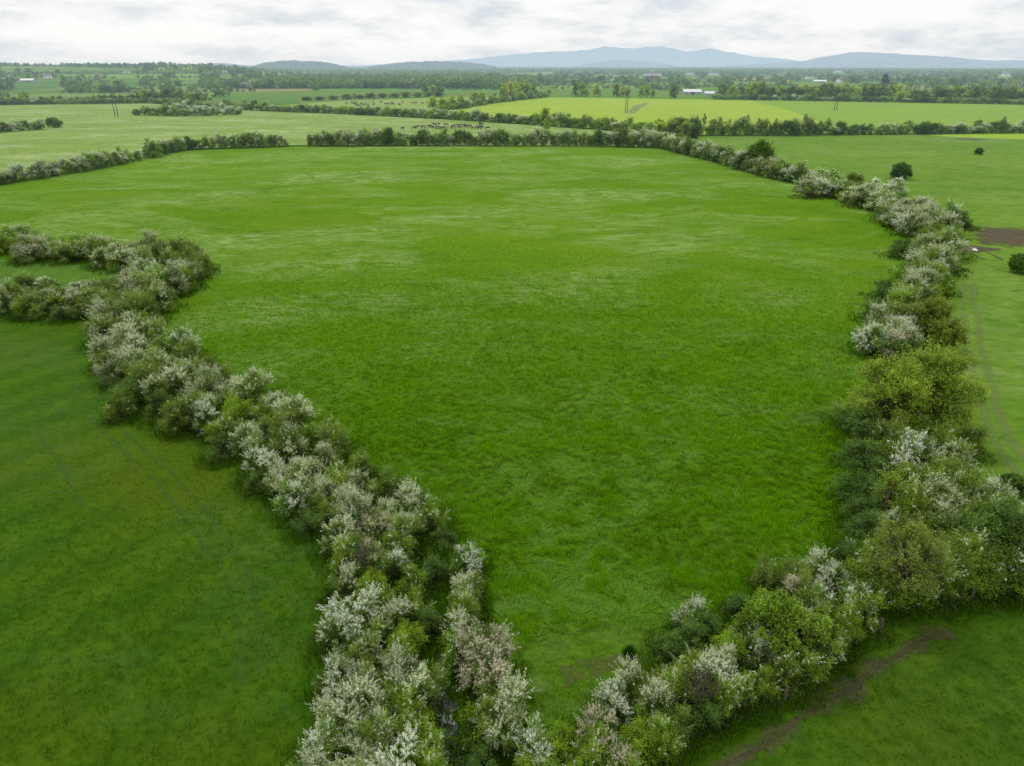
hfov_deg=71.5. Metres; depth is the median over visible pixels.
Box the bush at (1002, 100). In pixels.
[995,97,1007,103]
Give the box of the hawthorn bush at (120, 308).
[105,299,128,322]
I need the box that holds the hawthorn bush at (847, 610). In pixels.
[833,597,866,641]
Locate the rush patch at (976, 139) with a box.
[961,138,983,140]
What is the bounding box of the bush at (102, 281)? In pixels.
[85,272,119,298]
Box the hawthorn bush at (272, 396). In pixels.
[261,389,293,413]
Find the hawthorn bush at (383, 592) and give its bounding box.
[367,583,400,609]
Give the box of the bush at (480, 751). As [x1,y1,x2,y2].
[455,738,496,765]
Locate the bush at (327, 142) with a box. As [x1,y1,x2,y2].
[312,129,331,145]
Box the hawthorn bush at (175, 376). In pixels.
[156,362,196,397]
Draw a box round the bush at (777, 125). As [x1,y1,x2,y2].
[769,121,782,134]
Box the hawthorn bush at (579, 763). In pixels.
[561,739,600,765]
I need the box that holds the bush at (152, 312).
[136,289,164,320]
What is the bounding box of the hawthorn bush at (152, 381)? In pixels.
[137,372,174,397]
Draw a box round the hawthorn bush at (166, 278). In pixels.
[158,265,189,293]
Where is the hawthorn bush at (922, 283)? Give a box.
[903,270,938,301]
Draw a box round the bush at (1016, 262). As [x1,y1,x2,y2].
[1007,252,1023,273]
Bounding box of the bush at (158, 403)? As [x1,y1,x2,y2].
[141,385,174,423]
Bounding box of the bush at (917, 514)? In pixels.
[885,495,935,533]
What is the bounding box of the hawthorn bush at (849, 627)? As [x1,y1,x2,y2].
[828,612,857,646]
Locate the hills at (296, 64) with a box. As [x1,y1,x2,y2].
[253,60,348,67]
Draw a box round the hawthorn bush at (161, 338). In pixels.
[155,329,173,353]
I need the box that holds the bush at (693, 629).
[671,620,707,654]
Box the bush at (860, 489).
[830,468,880,512]
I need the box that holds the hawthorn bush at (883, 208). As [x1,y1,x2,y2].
[874,199,902,221]
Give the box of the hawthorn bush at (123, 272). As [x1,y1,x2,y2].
[114,266,136,289]
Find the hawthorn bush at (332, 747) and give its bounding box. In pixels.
[293,705,352,765]
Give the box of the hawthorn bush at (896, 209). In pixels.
[879,204,913,225]
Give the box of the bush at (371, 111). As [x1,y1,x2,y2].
[366,107,377,115]
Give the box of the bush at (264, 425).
[254,411,275,441]
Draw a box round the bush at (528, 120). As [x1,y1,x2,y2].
[520,115,534,124]
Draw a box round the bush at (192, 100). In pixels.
[187,98,196,105]
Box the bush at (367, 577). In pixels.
[353,565,389,604]
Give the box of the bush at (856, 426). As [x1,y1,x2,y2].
[827,402,886,451]
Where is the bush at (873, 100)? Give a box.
[869,96,879,101]
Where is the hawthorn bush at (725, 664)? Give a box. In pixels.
[694,649,732,687]
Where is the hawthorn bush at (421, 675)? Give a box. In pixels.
[394,657,453,707]
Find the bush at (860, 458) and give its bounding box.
[831,432,885,476]
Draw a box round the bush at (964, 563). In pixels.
[928,546,987,604]
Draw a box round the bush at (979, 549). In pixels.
[941,526,995,595]
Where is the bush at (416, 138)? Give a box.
[413,128,427,144]
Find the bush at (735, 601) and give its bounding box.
[720,589,753,620]
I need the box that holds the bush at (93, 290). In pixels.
[84,282,108,303]
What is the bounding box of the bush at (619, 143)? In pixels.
[614,127,628,146]
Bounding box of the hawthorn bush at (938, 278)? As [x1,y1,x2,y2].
[902,262,945,287]
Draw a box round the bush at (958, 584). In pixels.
[941,568,972,604]
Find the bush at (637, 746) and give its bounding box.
[617,709,662,765]
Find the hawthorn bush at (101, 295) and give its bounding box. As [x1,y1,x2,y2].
[85,288,125,315]
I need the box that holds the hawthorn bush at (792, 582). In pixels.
[780,573,816,602]
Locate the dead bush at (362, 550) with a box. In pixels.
[352,533,375,572]
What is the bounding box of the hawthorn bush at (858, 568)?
[848,553,899,600]
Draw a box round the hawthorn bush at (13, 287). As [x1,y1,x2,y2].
[0,277,29,302]
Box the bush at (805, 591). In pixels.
[790,567,825,612]
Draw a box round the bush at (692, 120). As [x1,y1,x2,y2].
[686,115,702,130]
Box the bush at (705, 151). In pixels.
[702,145,710,159]
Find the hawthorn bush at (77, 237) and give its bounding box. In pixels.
[66,229,86,259]
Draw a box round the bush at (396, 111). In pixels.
[391,108,405,115]
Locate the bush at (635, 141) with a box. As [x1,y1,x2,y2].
[628,133,640,146]
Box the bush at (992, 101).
[988,99,1000,103]
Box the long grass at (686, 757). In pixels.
[0,183,1023,765]
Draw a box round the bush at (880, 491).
[867,479,902,517]
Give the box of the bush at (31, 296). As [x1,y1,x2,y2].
[12,286,47,315]
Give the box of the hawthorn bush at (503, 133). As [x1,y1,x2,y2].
[491,127,510,145]
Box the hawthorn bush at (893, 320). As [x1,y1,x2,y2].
[865,316,909,336]
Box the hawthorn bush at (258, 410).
[245,395,276,424]
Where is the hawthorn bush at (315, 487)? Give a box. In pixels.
[300,478,330,511]
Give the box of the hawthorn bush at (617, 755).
[597,726,642,765]
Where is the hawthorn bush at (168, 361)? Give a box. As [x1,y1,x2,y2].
[160,354,186,371]
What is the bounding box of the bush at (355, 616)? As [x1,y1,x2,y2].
[344,602,373,642]
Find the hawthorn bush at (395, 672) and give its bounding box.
[377,653,410,690]
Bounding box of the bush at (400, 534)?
[382,529,412,559]
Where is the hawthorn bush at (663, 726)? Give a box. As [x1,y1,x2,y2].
[635,710,686,765]
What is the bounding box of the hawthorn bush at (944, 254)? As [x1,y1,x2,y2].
[924,243,960,276]
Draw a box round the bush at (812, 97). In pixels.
[807,94,816,100]
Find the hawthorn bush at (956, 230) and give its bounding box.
[926,223,965,243]
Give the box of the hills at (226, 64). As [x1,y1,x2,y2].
[176,63,251,66]
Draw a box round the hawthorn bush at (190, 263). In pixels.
[173,257,202,279]
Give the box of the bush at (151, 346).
[141,343,160,363]
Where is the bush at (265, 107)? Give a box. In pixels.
[262,105,273,110]
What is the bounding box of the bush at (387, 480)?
[365,462,407,503]
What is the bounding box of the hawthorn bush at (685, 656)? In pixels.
[678,642,717,681]
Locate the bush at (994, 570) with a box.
[963,540,1012,602]
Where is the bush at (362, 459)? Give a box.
[347,447,375,479]
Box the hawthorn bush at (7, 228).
[0,223,24,236]
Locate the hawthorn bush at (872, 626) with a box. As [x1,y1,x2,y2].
[841,582,895,637]
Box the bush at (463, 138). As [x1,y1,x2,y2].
[456,130,473,144]
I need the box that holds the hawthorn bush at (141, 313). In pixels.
[121,308,150,331]
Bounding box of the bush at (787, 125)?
[781,119,800,135]
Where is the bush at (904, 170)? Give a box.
[890,161,913,179]
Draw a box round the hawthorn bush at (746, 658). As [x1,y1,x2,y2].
[728,622,780,671]
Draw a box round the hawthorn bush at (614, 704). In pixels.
[591,671,633,731]
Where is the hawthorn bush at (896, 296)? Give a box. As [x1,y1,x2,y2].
[883,278,925,308]
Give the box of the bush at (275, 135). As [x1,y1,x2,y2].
[269,133,279,146]
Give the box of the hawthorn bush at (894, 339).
[877,324,910,358]
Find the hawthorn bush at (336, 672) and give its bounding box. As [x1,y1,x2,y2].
[309,653,353,700]
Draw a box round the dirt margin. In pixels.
[712,626,955,765]
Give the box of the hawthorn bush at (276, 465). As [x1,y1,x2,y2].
[254,455,290,493]
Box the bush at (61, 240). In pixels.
[53,235,73,257]
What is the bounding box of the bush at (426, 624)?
[417,602,446,634]
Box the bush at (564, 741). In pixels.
[539,715,579,765]
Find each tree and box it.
[16,95,26,100]
[109,93,118,101]
[136,87,147,101]
[143,91,153,98]
[152,92,158,98]
[159,88,172,97]
[172,89,184,98]
[179,91,190,99]
[183,91,193,100]
[189,92,203,100]
[301,96,313,100]
[314,96,325,99]
[327,95,339,99]
[340,94,354,98]
[352,95,365,98]
[364,93,376,97]
[376,93,387,97]
[388,93,400,97]
[399,91,411,96]
[412,92,424,96]
[421,84,430,92]
[423,92,433,96]
[426,95,438,109]
[428,85,437,91]
[432,91,444,96]
[433,85,444,93]
[436,97,446,106]
[447,95,456,102]
[457,94,464,104]
[468,91,480,100]
[479,90,485,104]
[498,83,509,101]
[506,81,517,97]
[513,78,525,95]
[522,80,533,93]
[529,86,538,93]
[538,106,552,130]
[546,87,551,95]
[571,82,578,96]
[576,80,586,96]
[583,88,588,96]
[592,84,602,95]
[612,84,620,96]
[619,85,626,96]
[625,86,630,96]
[638,85,644,96]
[644,83,650,96]
[652,118,667,132]
[663,116,683,136]
[669,84,679,98]
[681,119,693,136]
[687,123,701,139]
[714,82,728,96]
[724,85,740,96]
[730,585,811,654]
[737,87,745,98]
[743,84,750,94]
[744,136,777,160]
[747,81,758,94]
[756,82,769,98]
[765,88,773,95]
[770,86,776,95]
[774,85,786,97]
[785,601,844,683]
[787,85,796,98]
[790,87,807,99]
[801,83,811,95]
[807,85,816,96]
[816,81,829,98]
[826,81,836,97]
[833,84,843,98]
[836,342,950,439]
[837,82,849,97]
[847,85,856,96]
[850,86,862,97]
[858,81,869,96]
[864,510,956,605]
[867,84,880,99]
[873,83,885,97]
[876,471,900,513]
[880,74,889,84]
[884,85,895,100]
[887,83,904,98]
[888,336,995,441]
[894,90,908,100]
[902,89,912,98]
[908,88,921,101]
[909,294,965,340]
[919,90,930,97]
[925,315,972,354]
[931,84,941,100]
[935,87,950,99]
[945,87,957,98]
[949,86,964,101]
[951,492,1023,581]
[958,87,967,96]
[962,89,971,98]
[969,85,981,98]
[972,118,983,132]
[976,87,989,99]
[990,86,999,98]
[992,88,1007,99]
[1002,87,1013,98]
[1007,85,1018,99]
[1013,90,1023,101]
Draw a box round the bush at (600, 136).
[593,127,608,145]
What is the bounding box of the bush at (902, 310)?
[887,295,916,317]
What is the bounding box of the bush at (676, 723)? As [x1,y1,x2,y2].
[652,701,697,754]
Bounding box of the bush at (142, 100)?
[140,97,147,102]
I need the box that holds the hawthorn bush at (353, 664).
[321,641,360,684]
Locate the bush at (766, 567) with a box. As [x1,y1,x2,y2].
[749,548,784,592]
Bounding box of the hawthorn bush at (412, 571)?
[391,561,431,600]
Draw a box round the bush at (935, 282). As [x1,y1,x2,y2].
[922,272,943,295]
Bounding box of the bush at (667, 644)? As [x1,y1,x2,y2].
[653,628,691,665]
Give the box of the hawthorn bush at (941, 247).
[924,242,961,269]
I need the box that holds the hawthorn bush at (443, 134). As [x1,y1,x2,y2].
[437,126,448,145]
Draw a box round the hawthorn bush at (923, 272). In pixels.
[900,264,940,288]
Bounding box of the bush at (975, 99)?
[967,97,980,103]
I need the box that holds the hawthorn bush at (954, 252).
[946,246,966,269]
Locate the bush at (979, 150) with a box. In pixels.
[974,147,984,153]
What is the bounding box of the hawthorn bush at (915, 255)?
[899,245,931,271]
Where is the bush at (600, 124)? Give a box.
[593,116,610,129]
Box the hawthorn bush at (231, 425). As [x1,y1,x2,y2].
[209,413,236,439]
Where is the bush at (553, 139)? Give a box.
[549,133,557,145]
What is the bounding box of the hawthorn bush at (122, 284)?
[108,268,143,301]
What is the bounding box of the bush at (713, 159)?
[711,148,718,161]
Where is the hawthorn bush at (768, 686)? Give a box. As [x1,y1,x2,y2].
[736,662,782,708]
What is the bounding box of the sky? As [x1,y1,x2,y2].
[0,0,1023,64]
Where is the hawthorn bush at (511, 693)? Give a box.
[465,667,541,745]
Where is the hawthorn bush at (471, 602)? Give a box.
[443,585,482,627]
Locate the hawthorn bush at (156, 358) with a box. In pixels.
[143,344,173,376]
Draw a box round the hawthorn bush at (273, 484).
[264,471,288,495]
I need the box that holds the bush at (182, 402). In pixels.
[168,385,205,430]
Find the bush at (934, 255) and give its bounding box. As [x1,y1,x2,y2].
[923,246,950,263]
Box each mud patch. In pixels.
[969,245,1000,251]
[974,227,1023,246]
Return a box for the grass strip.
[0,260,127,288]
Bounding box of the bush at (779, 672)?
[761,654,806,702]
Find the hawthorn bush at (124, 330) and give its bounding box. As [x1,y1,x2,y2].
[114,324,137,346]
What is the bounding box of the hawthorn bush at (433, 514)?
[413,493,455,533]
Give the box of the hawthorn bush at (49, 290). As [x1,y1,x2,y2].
[38,286,61,309]
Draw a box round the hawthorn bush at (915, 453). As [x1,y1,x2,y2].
[882,434,941,483]
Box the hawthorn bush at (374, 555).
[355,536,390,575]
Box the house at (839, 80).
[836,78,842,82]
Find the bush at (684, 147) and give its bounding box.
[680,139,693,154]
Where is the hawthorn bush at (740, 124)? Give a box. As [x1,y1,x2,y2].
[732,114,753,135]
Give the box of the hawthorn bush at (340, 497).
[335,489,357,506]
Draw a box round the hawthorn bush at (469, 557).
[449,539,488,577]
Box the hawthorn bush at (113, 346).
[104,344,126,367]
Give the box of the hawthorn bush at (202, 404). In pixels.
[186,392,223,435]
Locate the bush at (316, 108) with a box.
[312,104,320,112]
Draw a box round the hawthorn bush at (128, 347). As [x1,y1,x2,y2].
[113,341,144,372]
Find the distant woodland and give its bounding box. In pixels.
[0,61,1023,92]
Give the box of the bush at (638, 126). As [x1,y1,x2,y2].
[631,121,648,131]
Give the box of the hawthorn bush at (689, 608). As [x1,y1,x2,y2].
[669,591,710,639]
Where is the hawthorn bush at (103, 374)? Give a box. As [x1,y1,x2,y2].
[92,348,133,384]
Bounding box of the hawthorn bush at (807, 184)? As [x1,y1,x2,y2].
[795,177,822,197]
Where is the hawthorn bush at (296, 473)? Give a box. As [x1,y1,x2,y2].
[285,455,322,485]
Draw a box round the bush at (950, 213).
[926,210,957,223]
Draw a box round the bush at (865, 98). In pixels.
[861,96,871,101]
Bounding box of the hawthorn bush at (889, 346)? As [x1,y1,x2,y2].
[871,325,903,358]
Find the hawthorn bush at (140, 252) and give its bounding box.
[124,244,154,275]
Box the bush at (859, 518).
[836,506,888,546]
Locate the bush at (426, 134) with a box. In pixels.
[417,127,432,145]
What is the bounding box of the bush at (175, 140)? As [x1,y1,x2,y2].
[171,136,185,151]
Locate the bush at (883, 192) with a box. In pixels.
[866,190,888,208]
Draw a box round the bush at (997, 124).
[987,119,1010,132]
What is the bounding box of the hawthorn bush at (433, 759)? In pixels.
[416,741,450,765]
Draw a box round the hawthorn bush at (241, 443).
[231,423,258,456]
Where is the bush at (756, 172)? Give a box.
[752,160,764,174]
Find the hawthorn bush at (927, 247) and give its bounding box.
[914,241,943,250]
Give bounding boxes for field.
[0,103,654,179]
[0,146,913,765]
[0,308,385,765]
[244,97,504,115]
[443,97,825,134]
[663,594,1023,765]
[682,134,1023,510]
[750,100,1023,133]
[933,133,1023,138]
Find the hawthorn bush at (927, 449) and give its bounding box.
[888,431,944,479]
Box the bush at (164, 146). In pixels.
[157,143,169,153]
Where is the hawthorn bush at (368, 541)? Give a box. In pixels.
[358,537,383,571]
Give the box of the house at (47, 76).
[43,73,51,78]
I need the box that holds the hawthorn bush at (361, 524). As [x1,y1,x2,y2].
[348,508,393,540]
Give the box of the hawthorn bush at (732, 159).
[728,148,744,168]
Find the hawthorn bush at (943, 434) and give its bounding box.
[909,410,958,454]
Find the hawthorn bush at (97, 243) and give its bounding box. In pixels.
[90,237,118,258]
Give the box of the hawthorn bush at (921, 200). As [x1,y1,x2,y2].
[907,195,941,210]
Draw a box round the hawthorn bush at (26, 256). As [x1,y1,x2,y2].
[10,230,47,263]
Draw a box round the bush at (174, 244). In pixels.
[160,231,191,256]
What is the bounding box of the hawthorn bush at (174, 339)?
[160,325,201,356]
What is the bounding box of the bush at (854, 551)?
[834,535,863,559]
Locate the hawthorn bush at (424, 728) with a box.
[393,707,439,753]
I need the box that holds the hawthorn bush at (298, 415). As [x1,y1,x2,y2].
[266,391,320,427]
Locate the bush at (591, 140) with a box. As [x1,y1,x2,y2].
[588,136,594,145]
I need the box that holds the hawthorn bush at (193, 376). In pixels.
[182,372,206,393]
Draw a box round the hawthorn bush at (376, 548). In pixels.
[360,541,392,581]
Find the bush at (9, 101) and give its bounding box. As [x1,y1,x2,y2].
[5,99,17,104]
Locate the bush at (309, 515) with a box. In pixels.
[286,506,321,534]
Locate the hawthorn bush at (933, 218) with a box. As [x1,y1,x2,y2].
[930,213,952,226]
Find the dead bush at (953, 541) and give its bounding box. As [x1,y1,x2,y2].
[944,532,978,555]
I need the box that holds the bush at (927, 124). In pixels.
[919,120,934,133]
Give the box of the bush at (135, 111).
[130,108,140,114]
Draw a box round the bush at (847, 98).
[842,95,852,101]
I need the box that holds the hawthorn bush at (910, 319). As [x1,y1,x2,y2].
[896,312,918,342]
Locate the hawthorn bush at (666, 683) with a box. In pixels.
[640,672,680,712]
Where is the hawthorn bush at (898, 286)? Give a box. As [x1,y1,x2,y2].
[885,279,917,306]
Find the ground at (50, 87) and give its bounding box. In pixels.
[0,65,1023,765]
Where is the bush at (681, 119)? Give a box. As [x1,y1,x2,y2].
[677,116,685,132]
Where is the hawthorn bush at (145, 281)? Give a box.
[122,268,159,298]
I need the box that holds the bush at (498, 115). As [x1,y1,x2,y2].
[492,113,504,121]
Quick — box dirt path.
[720,636,929,765]
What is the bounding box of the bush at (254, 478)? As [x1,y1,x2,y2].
[241,468,269,492]
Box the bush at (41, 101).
[35,99,46,103]
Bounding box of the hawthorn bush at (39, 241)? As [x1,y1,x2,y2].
[20,232,53,254]
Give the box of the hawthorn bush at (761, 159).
[754,156,767,173]
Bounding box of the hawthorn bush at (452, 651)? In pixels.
[437,625,475,675]
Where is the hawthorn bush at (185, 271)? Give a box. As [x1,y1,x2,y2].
[180,260,200,289]
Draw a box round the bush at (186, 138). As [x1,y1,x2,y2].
[183,135,195,149]
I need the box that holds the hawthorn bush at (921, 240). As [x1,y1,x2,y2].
[908,230,950,249]
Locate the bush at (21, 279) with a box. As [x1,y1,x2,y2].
[8,270,36,293]
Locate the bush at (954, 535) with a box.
[934,524,972,547]
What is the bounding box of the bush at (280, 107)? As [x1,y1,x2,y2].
[274,105,286,111]
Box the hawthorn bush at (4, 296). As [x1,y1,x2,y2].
[0,283,16,314]
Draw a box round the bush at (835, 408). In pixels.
[822,386,871,421]
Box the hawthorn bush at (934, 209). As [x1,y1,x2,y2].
[916,204,949,212]
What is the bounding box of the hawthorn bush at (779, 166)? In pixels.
[771,156,789,178]
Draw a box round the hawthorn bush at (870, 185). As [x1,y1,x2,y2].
[864,181,876,193]
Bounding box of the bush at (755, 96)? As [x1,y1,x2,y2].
[748,93,758,99]
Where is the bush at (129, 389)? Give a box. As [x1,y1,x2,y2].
[106,376,154,408]
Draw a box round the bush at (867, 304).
[860,297,891,318]
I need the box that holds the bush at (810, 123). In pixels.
[801,117,816,135]
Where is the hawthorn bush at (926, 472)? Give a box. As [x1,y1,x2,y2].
[906,453,971,492]
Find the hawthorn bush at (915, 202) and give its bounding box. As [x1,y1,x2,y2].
[902,197,924,209]
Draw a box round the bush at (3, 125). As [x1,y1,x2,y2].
[0,122,8,131]
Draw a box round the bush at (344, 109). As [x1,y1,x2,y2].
[337,105,349,113]
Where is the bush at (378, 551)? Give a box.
[359,540,385,571]
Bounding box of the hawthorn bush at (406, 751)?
[365,721,422,765]
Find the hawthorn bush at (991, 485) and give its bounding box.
[972,471,1023,514]
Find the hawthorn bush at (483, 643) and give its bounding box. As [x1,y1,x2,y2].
[447,616,520,691]
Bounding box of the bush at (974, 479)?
[940,452,986,504]
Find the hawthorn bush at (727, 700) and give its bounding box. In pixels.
[700,670,747,718]
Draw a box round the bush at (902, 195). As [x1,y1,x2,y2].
[895,189,912,200]
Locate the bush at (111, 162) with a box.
[98,150,115,166]
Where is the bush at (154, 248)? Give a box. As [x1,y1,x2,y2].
[145,236,176,263]
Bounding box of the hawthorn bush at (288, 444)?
[265,423,309,465]
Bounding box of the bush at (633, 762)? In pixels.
[603,750,645,765]
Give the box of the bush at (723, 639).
[707,622,750,661]
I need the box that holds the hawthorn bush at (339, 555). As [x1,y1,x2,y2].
[325,530,368,576]
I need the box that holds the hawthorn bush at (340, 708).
[304,681,366,758]
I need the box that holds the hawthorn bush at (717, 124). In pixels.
[708,117,723,135]
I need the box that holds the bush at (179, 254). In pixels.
[169,245,207,279]
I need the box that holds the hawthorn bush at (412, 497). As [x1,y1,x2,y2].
[393,476,443,528]
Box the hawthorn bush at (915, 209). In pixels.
[900,204,923,213]
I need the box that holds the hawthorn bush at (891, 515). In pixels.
[876,509,910,539]
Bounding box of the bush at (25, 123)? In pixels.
[18,120,29,129]
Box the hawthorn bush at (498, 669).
[467,643,513,708]
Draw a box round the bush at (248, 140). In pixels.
[240,131,254,147]
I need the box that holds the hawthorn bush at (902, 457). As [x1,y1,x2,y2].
[873,427,948,477]
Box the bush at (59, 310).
[47,304,81,321]
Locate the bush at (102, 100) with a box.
[98,98,108,103]
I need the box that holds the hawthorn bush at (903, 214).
[887,206,914,227]
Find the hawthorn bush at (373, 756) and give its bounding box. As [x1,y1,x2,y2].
[366,748,391,765]
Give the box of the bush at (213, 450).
[198,429,240,464]
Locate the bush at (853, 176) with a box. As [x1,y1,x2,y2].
[846,170,866,185]
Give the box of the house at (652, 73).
[644,72,661,75]
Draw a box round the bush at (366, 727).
[351,715,395,752]
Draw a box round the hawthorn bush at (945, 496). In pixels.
[928,476,970,514]
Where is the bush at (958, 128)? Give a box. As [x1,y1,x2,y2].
[946,126,968,133]
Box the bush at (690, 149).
[687,142,697,154]
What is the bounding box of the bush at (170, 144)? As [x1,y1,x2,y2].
[165,140,174,152]
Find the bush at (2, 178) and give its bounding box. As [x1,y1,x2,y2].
[0,173,9,183]
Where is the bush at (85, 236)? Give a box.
[78,232,96,252]
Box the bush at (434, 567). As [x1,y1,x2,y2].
[423,553,453,582]
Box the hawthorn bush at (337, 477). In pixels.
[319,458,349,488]
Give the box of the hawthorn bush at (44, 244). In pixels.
[28,233,50,255]
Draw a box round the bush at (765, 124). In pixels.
[756,119,771,135]
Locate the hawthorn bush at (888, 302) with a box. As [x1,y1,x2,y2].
[884,296,918,315]
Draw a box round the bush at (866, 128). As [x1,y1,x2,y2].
[862,123,875,134]
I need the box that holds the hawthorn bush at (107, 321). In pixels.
[78,310,116,338]
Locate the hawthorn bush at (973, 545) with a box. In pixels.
[947,524,1007,606]
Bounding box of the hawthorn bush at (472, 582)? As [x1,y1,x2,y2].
[448,569,487,597]
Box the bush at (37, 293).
[25,289,48,297]
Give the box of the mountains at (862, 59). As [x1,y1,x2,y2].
[714,52,1023,66]
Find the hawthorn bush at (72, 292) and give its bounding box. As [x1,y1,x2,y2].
[60,284,89,309]
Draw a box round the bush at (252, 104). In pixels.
[248,100,257,109]
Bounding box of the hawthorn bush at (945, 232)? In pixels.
[931,225,967,258]
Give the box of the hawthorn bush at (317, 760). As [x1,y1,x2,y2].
[284,733,329,765]
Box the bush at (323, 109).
[320,104,330,112]
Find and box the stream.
[431,624,460,765]
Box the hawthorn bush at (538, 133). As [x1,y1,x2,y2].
[532,124,548,145]
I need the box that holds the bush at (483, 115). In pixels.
[476,112,492,121]
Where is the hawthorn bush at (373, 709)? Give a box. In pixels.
[358,703,399,745]
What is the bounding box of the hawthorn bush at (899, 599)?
[862,561,919,615]
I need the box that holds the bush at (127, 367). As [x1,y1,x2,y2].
[118,357,146,386]
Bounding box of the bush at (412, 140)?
[408,134,414,145]
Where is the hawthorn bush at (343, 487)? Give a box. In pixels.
[327,479,359,513]
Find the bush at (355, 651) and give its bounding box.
[340,641,372,677]
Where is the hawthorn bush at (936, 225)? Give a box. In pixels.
[913,218,948,239]
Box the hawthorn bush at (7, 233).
[0,228,22,251]
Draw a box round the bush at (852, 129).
[845,124,858,134]
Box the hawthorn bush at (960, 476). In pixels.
[946,465,973,507]
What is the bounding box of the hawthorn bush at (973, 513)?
[943,487,1019,540]
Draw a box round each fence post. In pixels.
[782,685,789,703]
[878,617,883,635]
[970,585,976,601]
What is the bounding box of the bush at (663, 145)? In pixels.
[659,134,666,148]
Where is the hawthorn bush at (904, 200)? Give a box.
[887,197,911,210]
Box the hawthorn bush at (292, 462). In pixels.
[284,455,308,481]
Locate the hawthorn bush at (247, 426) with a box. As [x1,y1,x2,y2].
[227,414,264,456]
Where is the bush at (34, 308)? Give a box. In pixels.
[14,294,46,320]
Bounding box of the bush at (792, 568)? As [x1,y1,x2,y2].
[775,551,812,589]
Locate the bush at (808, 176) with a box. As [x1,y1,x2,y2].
[800,173,823,182]
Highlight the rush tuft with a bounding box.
[621,643,639,660]
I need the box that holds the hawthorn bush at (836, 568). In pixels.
[814,558,851,593]
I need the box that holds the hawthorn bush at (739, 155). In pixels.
[733,150,749,170]
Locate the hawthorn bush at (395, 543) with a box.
[379,530,419,573]
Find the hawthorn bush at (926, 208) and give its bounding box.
[916,205,934,220]
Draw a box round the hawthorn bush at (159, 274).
[138,267,168,298]
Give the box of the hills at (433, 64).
[367,61,495,68]
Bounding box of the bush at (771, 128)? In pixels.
[767,122,775,135]
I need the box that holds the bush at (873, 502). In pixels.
[836,493,887,526]
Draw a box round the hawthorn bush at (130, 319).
[104,309,147,343]
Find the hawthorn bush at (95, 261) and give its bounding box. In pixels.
[80,246,112,268]
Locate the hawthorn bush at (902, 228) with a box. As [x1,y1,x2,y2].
[891,211,924,234]
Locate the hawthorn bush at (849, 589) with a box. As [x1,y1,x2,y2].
[835,578,880,618]
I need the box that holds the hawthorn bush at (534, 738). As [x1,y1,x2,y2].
[512,705,553,763]
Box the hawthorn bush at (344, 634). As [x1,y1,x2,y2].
[314,611,364,653]
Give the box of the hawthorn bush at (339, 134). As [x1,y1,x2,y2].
[335,127,347,145]
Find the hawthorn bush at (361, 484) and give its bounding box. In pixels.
[343,467,379,495]
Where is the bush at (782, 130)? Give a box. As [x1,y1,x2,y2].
[779,124,785,134]
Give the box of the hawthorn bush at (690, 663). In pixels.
[669,651,705,701]
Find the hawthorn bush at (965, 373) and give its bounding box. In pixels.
[950,365,975,390]
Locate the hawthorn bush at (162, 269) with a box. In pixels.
[153,260,164,274]
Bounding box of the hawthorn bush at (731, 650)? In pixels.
[706,640,740,677]
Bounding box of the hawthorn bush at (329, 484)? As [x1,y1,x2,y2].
[304,474,337,506]
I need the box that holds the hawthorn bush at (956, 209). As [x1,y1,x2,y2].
[942,197,966,225]
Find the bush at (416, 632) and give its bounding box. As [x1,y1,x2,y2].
[384,615,430,661]
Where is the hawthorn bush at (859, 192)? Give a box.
[851,182,870,203]
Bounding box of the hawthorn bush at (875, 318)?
[864,310,895,326]
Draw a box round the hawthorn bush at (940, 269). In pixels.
[908,257,949,274]
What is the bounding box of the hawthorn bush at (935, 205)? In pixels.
[925,201,946,211]
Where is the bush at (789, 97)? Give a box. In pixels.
[784,95,794,100]
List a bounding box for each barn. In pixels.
[20,78,36,81]
[681,89,701,94]
[703,91,717,94]
[812,80,826,82]
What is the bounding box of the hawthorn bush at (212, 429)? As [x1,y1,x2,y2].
[202,411,235,443]
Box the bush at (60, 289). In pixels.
[44,284,69,304]
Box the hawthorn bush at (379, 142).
[373,125,393,145]
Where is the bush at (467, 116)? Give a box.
[462,111,470,120]
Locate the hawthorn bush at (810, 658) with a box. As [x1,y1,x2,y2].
[769,623,826,688]
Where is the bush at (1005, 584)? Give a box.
[977,569,1023,594]
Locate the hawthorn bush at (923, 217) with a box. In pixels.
[904,210,936,236]
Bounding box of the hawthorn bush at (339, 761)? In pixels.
[313,751,366,765]
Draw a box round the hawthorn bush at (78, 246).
[68,238,94,259]
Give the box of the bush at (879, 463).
[863,454,896,482]
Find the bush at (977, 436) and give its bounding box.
[955,421,995,459]
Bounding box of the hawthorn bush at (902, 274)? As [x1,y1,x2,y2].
[887,266,921,287]
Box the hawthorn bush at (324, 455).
[308,439,346,475]
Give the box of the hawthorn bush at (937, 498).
[899,482,945,514]
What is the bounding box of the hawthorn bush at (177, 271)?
[160,258,190,296]
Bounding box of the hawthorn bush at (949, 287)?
[933,273,960,293]
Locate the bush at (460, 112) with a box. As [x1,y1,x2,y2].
[457,109,468,119]
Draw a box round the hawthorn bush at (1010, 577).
[965,534,1023,586]
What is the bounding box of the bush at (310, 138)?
[306,133,315,145]
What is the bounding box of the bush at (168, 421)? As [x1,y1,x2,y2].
[154,400,190,436]
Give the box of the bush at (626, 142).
[622,133,633,146]
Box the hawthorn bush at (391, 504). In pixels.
[372,494,403,525]
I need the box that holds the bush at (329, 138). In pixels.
[324,134,339,145]
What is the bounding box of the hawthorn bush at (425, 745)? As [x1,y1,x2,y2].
[405,722,450,765]
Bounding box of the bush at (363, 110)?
[359,106,370,114]

